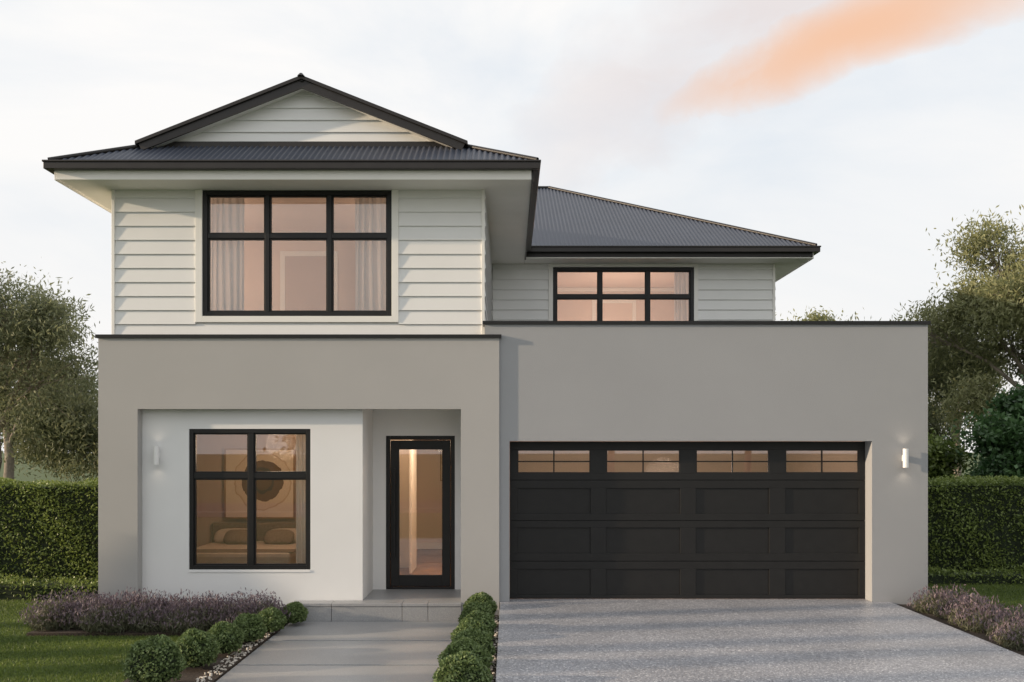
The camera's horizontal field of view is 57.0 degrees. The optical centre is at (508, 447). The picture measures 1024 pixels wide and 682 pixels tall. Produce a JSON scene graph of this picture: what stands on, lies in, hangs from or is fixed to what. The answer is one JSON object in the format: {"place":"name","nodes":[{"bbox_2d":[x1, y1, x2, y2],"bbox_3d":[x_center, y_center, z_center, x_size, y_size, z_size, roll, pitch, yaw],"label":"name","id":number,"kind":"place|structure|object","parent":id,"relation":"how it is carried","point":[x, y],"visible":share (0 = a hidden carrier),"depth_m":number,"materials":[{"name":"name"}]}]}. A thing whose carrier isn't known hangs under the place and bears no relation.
{"place":"outdoors","nodes":[
{"label":"outdoors","id":0,"kind":"place"},
{"bbox_2d":[197,435,295,546],"bbox_3d":[-3.700,0.730,14.320,3.160,2.600,2.960,0,0,0],"label":"bedroom interior","id":1,"kind":"object","parent":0,"point":[210,493],"visible":0.08,"depth_m":15.80,"materials":[{"name":"brown paint"}]},
{"bbox_2d":[197,522,295,562],"bbox_3d":[-4.050,1.625,14.815,1.800,0.750,1.930,0,0,0],"label":"bed","id":2,"kind":"object","parent":1,"relation":"on","point":[276,542],"visible":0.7,"depth_m":15.08,"materials":[{"name":"fabric"}]},
{"bbox_2d":[224,448,294,518],"bbox_3d":[-4.150,0.600,15.740,1.170,1.170,0.040,0,0,0],"label":"framed painting","id":3,"kind":"object","parent":1,"relation":"attached to","point":[275,499],"visible":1,"depth_m":15.72,"materials":[{"name":"paper"}]},
{"bbox_2d":[296,435,305,562],"bbox_3d":[-2.776,0.750,12.980,0.317,2.400,0.072,0,0,0],"label":"curtain","id":4,"kind":"object","parent":1,"relation":"hanging from","point":[300,502],"visible":0.32,"depth_m":12.98,"materials":[{"name":"white fabric"}]},
{"bbox_2d":[56,146,527,159],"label":"front roof hip slope","id":5,"kind":"structure","parent":0,"point":[303,153],"depth_m":12.51,"materials":[{"name":"metal"}]},
{"bbox_2d":[135,75,300,145],"bbox_3d":[-3.905,-4.542,12.755,2.236,0.928,0.150,0,0,0],"label":"barge capping","id":6,"kind":"object","parent":5,"relation":"on","point":[221,108],"visible":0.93,"depth_m":12.68,"materials":[{"name":"metal"}]},
{"bbox_2d":[151,89,304,147],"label":"barge soffit","id":7,"kind":"structure","parent":5,"relation":"on","point":[195,132],"depth_m":12.84,"materials":[{"name":"grey paint"}]},
{"bbox_2d":[139,79,301,149],"bbox_3d":[-3.890,-4.486,12.725,2.206,0.965,0.030,0,0,0],"label":"barge board","id":8,"kind":"object","parent":7,"relation":"attached to","point":[227,112],"visible":1,"depth_m":12.71,"materials":[{"name":"black metal"}]},
{"bbox_2d":[42,160,540,169],"bbox_3d":[-2.788,-3.640,12.165,6.409,0.110,0.120,0,0,0],"label":"front gutter","id":9,"kind":"object","parent":5,"relation":"attached to","point":[291,164],"visible":1,"depth_m":12.12,"materials":[{"name":"metal"}]},
{"bbox_2d":[60,180,530,263],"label":"front soffit","id":10,"kind":"structure","parent":5,"relation":"attached to","point":[507,202],"depth_m":12.72,"materials":[{"name":"paint"}]},
{"bbox_2d":[54,170,110,212],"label":"fascia","id":11,"kind":"structure","parent":10,"relation":"attached to","point":[82,195],"depth_m":12.92,"materials":[{"name":"paint"}]},
{"bbox_2d":[56,170,530,179],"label":"front fascia","id":12,"kind":"structure","parent":10,"relation":"attached to","point":[293,174],"depth_m":12.22,"materials":[{"name":"paint"}]},
{"bbox_2d":[525,170,532,259],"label":"fascia","id":13,"kind":"structure","parent":12,"relation":"attached to","point":[531,189],"depth_m":13.74,"materials":[{"name":"metal"}]},
{"bbox_2d":[527,164,540,251],"bbox_3d":[0.366,-3.640,14.746,0.102,0.110,5.048,0,0,0],"label":"gutter","id":14,"kind":"object","parent":13,"relation":"attached to","point":[536,173],"visible":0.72,"depth_m":14.04,"materials":[{"name":"metal"}]},
{"bbox_2d":[164,141,445,146],"bbox_3d":[-2.788,-4.128,12.871,4.211,0.085,0.033,0,0,0],"label":"gable base flashing","id":15,"kind":"object","parent":5,"relation":"on","point":[304,143],"visible":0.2,"depth_m":12.86,"materials":[{"name":"metal"}]},
{"bbox_2d":[305,90,455,148],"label":"barge soffit","id":16,"kind":"structure","parent":5,"relation":"on","point":[414,133],"depth_m":12.86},
{"bbox_2d":[302,80,464,149],"bbox_3d":[-1.685,-4.486,12.725,2.206,0.965,0.030,0,0,0],"label":"barge board","id":17,"kind":"object","parent":16,"relation":"attached to","point":[372,111],"visible":1,"depth_m":12.71,"materials":[{"name":"black metal"}]},
{"bbox_2d":[48,73,816,245],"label":"ridge and hip cappings","id":18,"kind":"structure","parent":5,"relation":"on","point":[470,146],"depth_m":17.69,"materials":[{"name":"metal"}]},
{"bbox_2d":[216,621,458,681],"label":"front path","id":19,"kind":"structure","parent":0,"point":[356,651],"depth_m":10.47,"materials":[{"name":"concrete"}]},
{"bbox_2d":[364,409,372,598],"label":"alcove side wall","id":20,"kind":"structure","parent":0,"point":[368,501],"depth_m":13.20,"materials":[{"name":"white paint"}]},
{"bbox_2d":[306,606,461,620],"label":"porch riser tiles","id":21,"kind":"object","parent":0,"point":[427,613],"visible":0.63,"depth_m":12.41,"materials":[{"name":"grey tile"}]},
{"bbox_2d":[296,600,461,606],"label":"porch step tiles","id":22,"kind":"object","parent":21,"relation":"on","point":[381,603],"visible":0.88,"depth_m":12.40,"materials":[{"name":"grey tile"}]},
{"bbox_2d":[301,75,467,145],"bbox_3d":[-1.670,-4.542,12.755,2.236,0.928,0.150,0,0,0],"label":"barge capping","id":23,"kind":"object","parent":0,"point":[373,105],"visible":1,"depth_m":12.68,"materials":[{"name":"metal"}]},
{"bbox_2d":[364,589,460,600],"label":"alcove floor","id":24,"kind":"structure","parent":0,"point":[414,594],"depth_m":13.17,"materials":[{"name":"grey tile"}]},
{"bbox_2d":[400,450,441,574],"bbox_3d":[-1.215,0.710,16.405,1.730,2.680,5.190,0,0,0],"label":"hall interior","id":25,"kind":"object","parent":24,"relation":"on","point":[429,508],"visible":0.08,"depth_m":19.00,"materials":[{"name":"beige paint"}]},
{"bbox_2d":[400,450,408,567],"bbox_3d":[-1.810,0.710,16.060,0.380,2.660,0.120,0,0,0],"label":"hall partition","id":26,"kind":"object","parent":25,"relation":"attached to","point":[404,508],"visible":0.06,"depth_m":16.00,"materials":[{"name":"white paint"}]},
{"bbox_2d":[409,450,416,573],"bbox_3d":[-1.580,0.990,15.600,0.040,2.080,0.800,0,0,0],"label":"hall open door","id":27,"kind":"structure","parent":25,"relation":"attached to","point":[412,510],"depth_m":15.32,"materials":[{"name":"beige wood"}]},
{"bbox_2d":[417,542,441,548],"bbox_3d":[-1.215,1.975,18.975,1.710,0.130,0.030,0,0,0],"label":"hall skirting","id":28,"kind":"object","parent":25,"relation":"attached to","point":[429,545],"depth_m":18.96,"materials":[{"name":"white wood"}]},
{"bbox_2d":[440,450,441,480],"bbox_3d":[-0.950,0.150,18.900,0.840,1.040,0.040,0,0,0],"label":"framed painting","id":29,"kind":"object","parent":25,"relation":"attached to","point":[440,465],"visible":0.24,"depth_m":18.88,"materials":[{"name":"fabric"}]},
{"bbox_2d":[0,452,1023,681],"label":"ground","id":30,"kind":"structure","parent":0,"point":[23,477],"depth_m":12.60,"materials":[{"name":"green plant"}]},
{"bbox_2d":[0,477,97,579],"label":"hedge","id":31,"kind":"object","parent":30,"relation":"on","point":[48,529],"visible":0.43,"depth_m":15.06,"materials":[{"name":"green plant"}]},
{"bbox_2d":[0,573,97,600],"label":"groundcover","id":32,"kind":"object","parent":30,"relation":"on","point":[12,588],"visible":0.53,"depth_m":14.23,"materials":[{"name":"green plant"}]},
{"bbox_2d":[0,347,97,481],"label":"eucalyptus tree","id":33,"kind":"object","parent":30,"relation":"on","point":[9,467],"visible":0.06,"depth_m":31.91,"materials":[{"name":"green plant"}]},
{"bbox_2d":[0,261,99,469],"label":"eucalyptus tree","id":34,"kind":"object","parent":30,"relation":"on","point":[29,326],"visible":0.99,"depth_m":22.02,"materials":[{"name":"green plant"}]},
{"bbox_2d":[4,382,97,482],"bbox_3d":[-10.876,0.237,24.191,4.874,4.350,3.775,0,0,0],"label":"eucalyptus tree","id":35,"kind":"object","parent":30,"relation":"on","point":[62,459],"visible":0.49,"depth_m":23.67,"materials":[{"name":"green plant"}]},
{"bbox_2d":[142,409,363,606],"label":"recessed front wall","id":36,"kind":"structure","parent":30,"relation":"on","point":[336,572],"depth_m":12.66,"materials":[{"name":"white paint"}]},
{"bbox_2d":[153,446,159,464],"bbox_3d":[-4.700,0.105,12.607,0.072,0.250,0.111,0,0,0],"label":"wall lamp","id":37,"kind":"object","parent":36,"relation":"attached to","point":[156,454],"visible":1,"depth_m":12.56,"materials":[{"name":"metal"}]},
{"bbox_2d":[189,570,309,571],"bbox_3d":[-3.475,1.659,12.659,1.626,0.033,0.009,0,0,0],"label":"bedroom window sill","id":38,"kind":"structure","parent":36,"relation":"attached to","point":[249,570],"depth_m":12.65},
{"bbox_2d":[189,429,309,569],"bbox_3d":[-3.475,0.695,12.720,1.630,1.890,0.080,0,0,0],"label":"bedroom window frame","id":39,"kind":"object","parent":36,"relation":"attached to","point":[251,475],"visible":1,"depth_m":12.69,"materials":[{"name":"black metal"}]},
{"bbox_2d":[98,338,498,614],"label":"portal wall","id":40,"kind":"structure","parent":30,"relation":"on","point":[136,376],"depth_m":12.50,"materials":[{"name":"grey paint"}]},
{"bbox_2d":[95,334,500,337],"bbox_3d":[-2.780,-1.472,12.595,5.370,0.045,0.250,0,0,0],"label":"portal parapet capping","id":41,"kind":"object","parent":40,"relation":"on","point":[297,335],"visible":0.71,"depth_m":12.47,"materials":[{"name":"black metal"}]},
{"bbox_2d":[373,409,460,588],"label":"entry wall","id":42,"kind":"structure","parent":30,"relation":"on","point":[416,422],"depth_m":13.64,"materials":[{"name":"grey paint"}]},
{"bbox_2d":[386,436,454,588],"bbox_3d":[-1.276,0.940,13.710,0.998,2.220,0.100,0,0,0],"label":"entry door frame","id":43,"kind":"object","parent":42,"relation":"attached to","point":[388,510],"visible":1,"depth_m":13.66,"materials":[{"name":"black metal"}]},
{"bbox_2d":[391,440,450,585],"bbox_3d":[-1.276,0.955,13.703,0.868,2.120,0.045,0,0,0],"label":"entry door","id":44,"kind":"structure","parent":43,"relation":"attached to","point":[397,578],"depth_m":13.68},
{"bbox_2d":[27,604,1023,681],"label":"garden bed","id":45,"kind":"object","parent":30,"relation":"on","point":[190,674],"visible":0.21,"depth_m":10.70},
{"bbox_2d":[119,634,186,681],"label":"boxwood shrub","id":46,"kind":"object","parent":45,"relation":"on","point":[157,658],"visible":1,"depth_m":8.80,"materials":[{"name":"green plant"}]},
{"bbox_2d":[18,585,290,635],"bbox_3d":[-4.451,2.041,11.946,3.378,0.550,1.282,0,0,0],"label":"lavender bed","id":47,"kind":"object","parent":45,"relation":"on","point":[137,613],"visible":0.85,"depth_m":11.72,"materials":[{"name":"purple plant"}]},
{"bbox_2d":[175,627,221,667],"bbox_3d":[-3.231,2.054,9.699,0.508,0.406,0.520,0,0,0],"label":"boxwood shrub","id":48,"kind":"object","parent":45,"relation":"on","point":[198,648],"visible":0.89,"depth_m":9.58,"materials":[{"name":"green plant"}]},
{"bbox_2d":[207,621,244,653],"bbox_3d":[-3.124,2.075,10.345,0.461,0.366,0.464,0,0,0],"label":"boxwood shrub","id":49,"kind":"object","parent":45,"relation":"on","point":[229,637],"visible":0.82,"depth_m":10.25,"materials":[{"name":"green plant"}]},
{"bbox_2d":[232,612,266,642],"bbox_3d":[-3.023,2.084,10.950,0.450,0.349,0.451,0,0,0],"label":"boxwood shrub","id":50,"kind":"object","parent":45,"relation":"on","point":[252,627],"visible":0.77,"depth_m":10.84,"materials":[{"name":"green plant"}]},
{"bbox_2d":[258,606,286,631],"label":"boxwood shrub","id":51,"kind":"object","parent":45,"relation":"on","point":[273,619],"visible":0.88,"depth_m":11.45,"materials":[{"name":"green plant"}]},
{"bbox_2d":[281,601,308,623],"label":"boxwood shrub","id":52,"kind":"object","parent":45,"relation":"on","point":[299,611],"visible":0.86,"depth_m":12.05,"materials":[{"name":"green plant"}]},
{"bbox_2d":[196,616,498,681],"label":"white pebbles","id":53,"kind":"object","parent":45,"relation":"on","point":[251,646],"visible":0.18,"depth_m":10.12,"materials":[{"name":"white gravel"}]},
{"bbox_2d":[432,650,493,681],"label":"boxwood shrub","id":54,"kind":"object","parent":45,"relation":"on","point":[462,666],"visible":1,"depth_m":8.04,"materials":[{"name":"green plant"}]},
{"bbox_2d":[436,636,493,668],"bbox_3d":[-0.408,1.976,8.804,0.541,0.420,0.534,0,0,0],"label":"boxwood shrub","id":55,"kind":"object","parent":45,"relation":"on","point":[468,644],"visible":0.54,"depth_m":8.75,"materials":[{"name":"green plant"}]},
{"bbox_2d":[450,618,492,639],"bbox_3d":[-0.398,2.003,10.105,0.466,0.369,0.477,0,0,0],"label":"boxwood shrub","id":56,"kind":"object","parent":45,"relation":"on","point":[466,623],"visible":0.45,"depth_m":10.04,"materials":[{"name":"green plant"}]},
{"bbox_2d":[450,627,495,661],"bbox_3d":[-0.374,1.994,9.479,0.503,0.386,0.488,0,0,0],"label":"boxwood shrub","id":57,"kind":"object","parent":45,"relation":"on","point":[480,637],"visible":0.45,"depth_m":9.41,"materials":[{"name":"green plant"}]},
{"bbox_2d":[458,601,494,621],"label":"boxwood shrub","id":58,"kind":"object","parent":45,"relation":"on","point":[479,606],"visible":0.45,"depth_m":11.28,"materials":[{"name":"green plant"}]},
{"bbox_2d":[459,609,496,638],"bbox_3d":[-0.355,2.010,10.696,0.451,0.356,0.448,0,0,0],"label":"boxwood shrub","id":59,"kind":"object","parent":45,"relation":"on","point":[486,618],"visible":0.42,"depth_m":10.63,"materials":[{"name":"green plant"}]},
{"bbox_2d":[463,591,497,615],"bbox_3d":[-0.363,2.010,12.050,0.452,0.357,0.441,0,0,0],"label":"boxwood shrub","id":60,"kind":"object","parent":45,"relation":"on","point":[482,596],"visible":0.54,"depth_m":11.98,"materials":[{"name":"green plant"}]},
{"bbox_2d":[906,582,1023,650],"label":"lavender bed","id":61,"kind":"object","parent":45,"relation":"on","point":[997,623],"visible":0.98,"depth_m":10.85,"materials":[{"name":"purple plant"}]},
{"bbox_2d":[775,305,856,320],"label":"eucalyptus tree","id":62,"kind":"object","parent":30,"relation":"on","point":[812,317],"visible":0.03,"depth_m":40.16,"materials":[{"name":"green plant"}]},
{"bbox_2d":[815,299,1013,475],"bbox_3d":[10.610,-0.973,24.780,5.224,6.361,3.830,0,0,13],"label":"eucalyptus tree","id":63,"kind":"object","parent":30,"relation":"on","point":[931,409],"visible":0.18,"depth_m":24.38,"materials":[{"name":"green plant"}]},
{"bbox_2d":[879,204,1023,442],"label":"eucalyptus tree","id":64,"kind":"object","parent":30,"relation":"on","point":[991,308],"visible":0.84,"depth_m":22.22,"materials":[{"name":"green plant"}]},
{"bbox_2d":[928,427,977,478],"bbox_3d":[8.039,0.426,19.880,3.275,3.566,2.526,0,0,0],"label":"broadleaf tree","id":65,"kind":"object","parent":30,"relation":"on","point":[945,455],"visible":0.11,"depth_m":19.33,"materials":[{"name":"green plant"}]},
{"bbox_2d":[928,349,1013,476],"bbox_3d":[18.015,-1.371,37.880,6.020,7.158,6.262,0,0,0],"label":"eucalyptus tree","id":66,"kind":"object","parent":30,"relation":"on","point":[966,408],"visible":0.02,"depth_m":37.33,"materials":[{"name":"green plant"}]},
{"bbox_2d":[928,474,1023,570],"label":"hedge","id":67,"kind":"object","parent":30,"relation":"on","point":[975,522],"visible":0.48,"depth_m":15.06,"materials":[{"name":"green plant"}]},
{"bbox_2d":[928,564,1023,584],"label":"groundcover","id":68,"kind":"object","parent":30,"relation":"on","point":[977,576],"visible":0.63,"depth_m":14.43,"materials":[{"name":"green plant"}]},
{"bbox_2d":[943,375,1023,479],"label":"broadleaf tree","id":69,"kind":"object","parent":30,"relation":"on","point":[999,445],"visible":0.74,"depth_m":17.64,"materials":[{"name":"green plant"}]},
{"bbox_2d":[0,0,1023,452],"label":"sky","id":70,"kind":"structure","parent":0,"point":[853,129],"materials":[{"name":"white"}]},
{"bbox_2d":[532,188,810,245],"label":"roof front slope","id":71,"kind":"structure","parent":0,"point":[565,219],"depth_m":18.56,"materials":[{"name":"metal"}]},
{"bbox_2d":[527,246,820,252],"bbox_3d":[3.031,-3.640,17.325,5.382,0.110,0.120,0,0,0],"label":"gutter","id":72,"kind":"object","parent":71,"relation":"attached to","point":[675,249],"visible":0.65,"depth_m":17.28,"materials":[{"name":"metal"}]},
{"bbox_2d":[674,272,688,320],"bbox_3d":[3.399,-2.450,18.250,0.407,2.000,0.072,0,0,0],"label":"curtain","id":73,"kind":"object","parent":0,"point":[681,286],"visible":0.26,"depth_m":18.25,"materials":[{"name":"white fabric"}]},
{"bbox_2d":[510,520,863,520],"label":"garage door seams","id":74,"kind":"object","parent":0,"point":[686,520],"visible":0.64,"depth_m":12.81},
{"bbox_2d":[485,324,927,610],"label":"garage front wall","id":75,"kind":"structure","parent":0,"point":[867,384],"depth_m":12.54,"materials":[{"name":"grey paint"}]},
{"bbox_2d":[510,442,864,598],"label":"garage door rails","id":76,"kind":"object","parent":75,"relation":"in","point":[688,560],"visible":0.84,"depth_m":12.78,"materials":[{"name":"black metal"}]},
{"bbox_2d":[517,488,857,594],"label":"garage door panels","id":77,"kind":"object","parent":76,"relation":"attached to","point":[667,540],"visible":1,"depth_m":12.80,"materials":[{"name":"black metal"}]},
{"bbox_2d":[517,450,858,472],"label":"garage door muntins","id":78,"kind":"object","parent":76,"relation":"attached to","point":[731,461],"visible":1,"depth_m":12.78,"materials":[{"name":"black metal"}]},
{"bbox_2d":[483,321,930,326],"bbox_3d":[2.627,-1.657,12.723,5.945,0.045,0.413,0,0,0],"label":"garage parapet capping","id":79,"kind":"object","parent":75,"relation":"on","point":[707,322],"visible":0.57,"depth_m":12.52,"materials":[{"name":"black metal"}]},
{"bbox_2d":[902,449,908,467],"bbox_3d":[5.245,0.140,12.486,0.072,0.250,0.111,0,0,0],"label":"wall lamp","id":80,"kind":"object","parent":75,"relation":"attached to","point":[905,457],"visible":1,"depth_m":12.44,"materials":[{"name":"metal"}]},
{"bbox_2d":[496,599,1023,681],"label":"driveway","id":81,"kind":"structure","parent":0,"point":[702,640],"depth_m":9.82,"materials":[{"name":"grey concrete"}]},
{"bbox_2d":[510,441,861,471],"bbox_3d":[2.600,0.720,15.453,5.400,2.660,5.095,0,0,0],"label":"garage interior","id":82,"kind":"object","parent":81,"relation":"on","point":[674,456],"depth_m":18.00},
{"bbox_3d":[-2.818,-1.280,15.330,4.965,0.060,5.340,0,0,0],"label":"lower roof deck","id":83,"kind":"object","parent":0,"visible":0},
{"bbox_2d":[196,322,398,323],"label":"front wall","id":84,"kind":"structure","parent":83,"relation":"on","point":[297,322],"depth_m":12.80,"materials":[{"name":"paint"}]},
{"bbox_2d":[203,190,391,315],"bbox_3d":[-2.865,-2.632,12.830,2.560,1.705,0.080,0,0,0],"label":"window frame","id":85,"kind":"object","parent":84,"relation":"attached to","point":[268,236],"visible":1,"depth_m":12.80,"materials":[{"name":"black metal"}]},
{"bbox_2d":[115,190,481,333],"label":"weatherboards","id":86,"kind":"object","parent":84,"relation":"attached to","point":[440,261],"visible":0.94,"depth_m":12.78,"materials":[{"name":"paint"}]},
{"bbox_2d":[195,189,398,321],"bbox_3d":[-2.865,-2.592,12.781,2.750,1.795,0.038,0,0,0],"label":"window trim","id":87,"kind":"structure","parent":86,"relation":"attached to","point":[200,317],"depth_m":12.76,"materials":[{"name":"paint"}]},
{"bbox_2d":[111,189,484,333],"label":"corner trim","id":88,"kind":"structure","parent":86,"relation":"attached to","point":[113,260],"depth_m":12.76,"materials":[{"name":"paint"}]},
{"bbox_2d":[244,198,355,309],"bbox_3d":[-2.845,-2.317,14.125,4.750,2.335,2.350,0,0,0],"label":"interior","id":89,"kind":"object","parent":84,"relation":"attached to","point":[298,214],"visible":0.08,"depth_m":15.30,"materials":[{"name":"brown painted plaster"}]},
{"bbox_2d":[211,198,244,309],"bbox_3d":[-3.886,-2.350,13.020,0.497,2.200,0.072,0,0,0],"label":"curtain","id":90,"kind":"object","parent":89,"relation":"hanging from","point":[227,270],"visible":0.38,"depth_m":13.02,"materials":[{"name":"white fabric"}]},
{"bbox_2d":[244,232,354,232],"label":"cornice","id":91,"kind":"structure","parent":89,"relation":"attached to","point":[299,232],"depth_m":15.22,"materials":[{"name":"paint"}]},
{"bbox_2d":[280,251,337,309],"bbox_3d":[-3.235,-2.165,15.287,0.930,2.030,0.023,0,0,0],"label":"interior doorframe","id":92,"kind":"object","parent":89,"relation":"attached to","point":[283,254],"visible":0.38,"depth_m":15.28,"materials":[{"name":"paint"}]},
{"bbox_2d":[285,256,325,309],"bbox_3d":[-3.235,-2.129,15.287,0.766,1.938,0.015,0,0,0],"label":"interior door","id":93,"kind":"structure","parent":92,"relation":"attached to","point":[305,282],"depth_m":15.28,"materials":[{"name":"paint"}]},
{"bbox_2d":[355,198,385,309],"bbox_3d":[-1.836,-2.350,13.020,0.577,2.200,0.072,0,0,0],"label":"curtain","id":94,"kind":"object","parent":89,"relation":"hanging from","point":[370,262],"visible":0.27,"depth_m":13.02,"materials":[{"name":"white fabric"}]},
{"bbox_2d":[485,196,491,320],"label":"weatherboards","id":95,"kind":"object","parent":84,"relation":"attached to","point":[488,287],"visible":0.65,"depth_m":14.45,"materials":[{"name":"paint"}]},
{"bbox_2d":[491,264,492,320],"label":"wall","id":96,"kind":"structure","parent":83,"relation":"on","point":[492,293],"depth_m":17.96,"materials":[{"name":"paint"}]},
{"bbox_2d":[553,267,693,320],"bbox_3d":[2.182,-2.737,17.970,2.676,1.375,0.080,0,0,0],"label":"window frame","id":97,"kind":"object","parent":96,"relation":"attached to","point":[600,296],"visible":0.72,"depth_m":17.94,"materials":[{"name":"black metal"}]},
{"bbox_2d":[493,264,772,320],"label":"weatherboards","id":98,"kind":"object","parent":96,"relation":"attached to","point":[735,292],"visible":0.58,"depth_m":17.94,"materials":[{"name":"paint"}]},
{"bbox_2d":[549,264,697,320],"bbox_3d":[2.180,-2.720,17.940,2.840,1.540,0.040,0,0,0],"label":"window trim","id":99,"kind":"structure","parent":98,"relation":"attached to","point":[551,266],"depth_m":17.92,"materials":[{"name":"paint"}]},
{"bbox_2d":[524,257,811,280],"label":"soffit","id":100,"kind":"structure","parent":96,"relation":"on","point":[784,266],"depth_m":17.62,"materials":[{"name":"paint"}]},
{"bbox_2d":[557,272,673,320],"bbox_3d":[2.400,-2.415,19.355,5.000,2.130,2.490,0,0,0],"label":"interior","id":101,"kind":"object","parent":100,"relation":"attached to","point":[581,310],"visible":0.23,"depth_m":20.60,"materials":[{"name":"beige paint"}]},
{"bbox_2d":[592,300,635,320],"bbox_3d":[2.300,-2.290,20.587,0.960,1.880,0.023,0,0,0],"label":"interior doorframe","id":102,"kind":"object","parent":101,"relation":"attached to","point":[594,302],"visible":0.2,"depth_m":20.57,"materials":[{"name":"paint"}]},
{"bbox_2d":[557,288,673,291],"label":"cornice","id":103,"kind":"structure","parent":101,"relation":"attached to","point":[614,289],"depth_m":20.52,"materials":[{"name":"paint"}]},
{"bbox_2d":[775,253,813,281],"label":"fascia","id":104,"kind":"structure","parent":100,"relation":"attached to","point":[796,268],"depth_m":18.35,"materials":[{"name":"paint"}]},
{"bbox_2d":[526,253,812,256],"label":"fascia","id":105,"kind":"structure","parent":104,"relation":"attached to","point":[669,255],"depth_m":17.38,"materials":[{"name":"metal"}]},
{"bbox_2d":[773,264,774,320],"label":"corner trim","id":106,"kind":"structure","parent":96,"relation":"attached to","point":[773,292],"depth_m":17.93,"materials":[{"name":"paint"}]},
{"label":"gable wall","id":107,"kind":"object","parent":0,"visible":0},
{"bbox_2d":[180,91,428,140],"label":"gable weatherboards","id":108,"kind":"object","parent":107,"relation":"attached to","point":[304,116],"visible":0.83,"depth_m":12.90,"materials":[{"name":"paint"}]}
]}

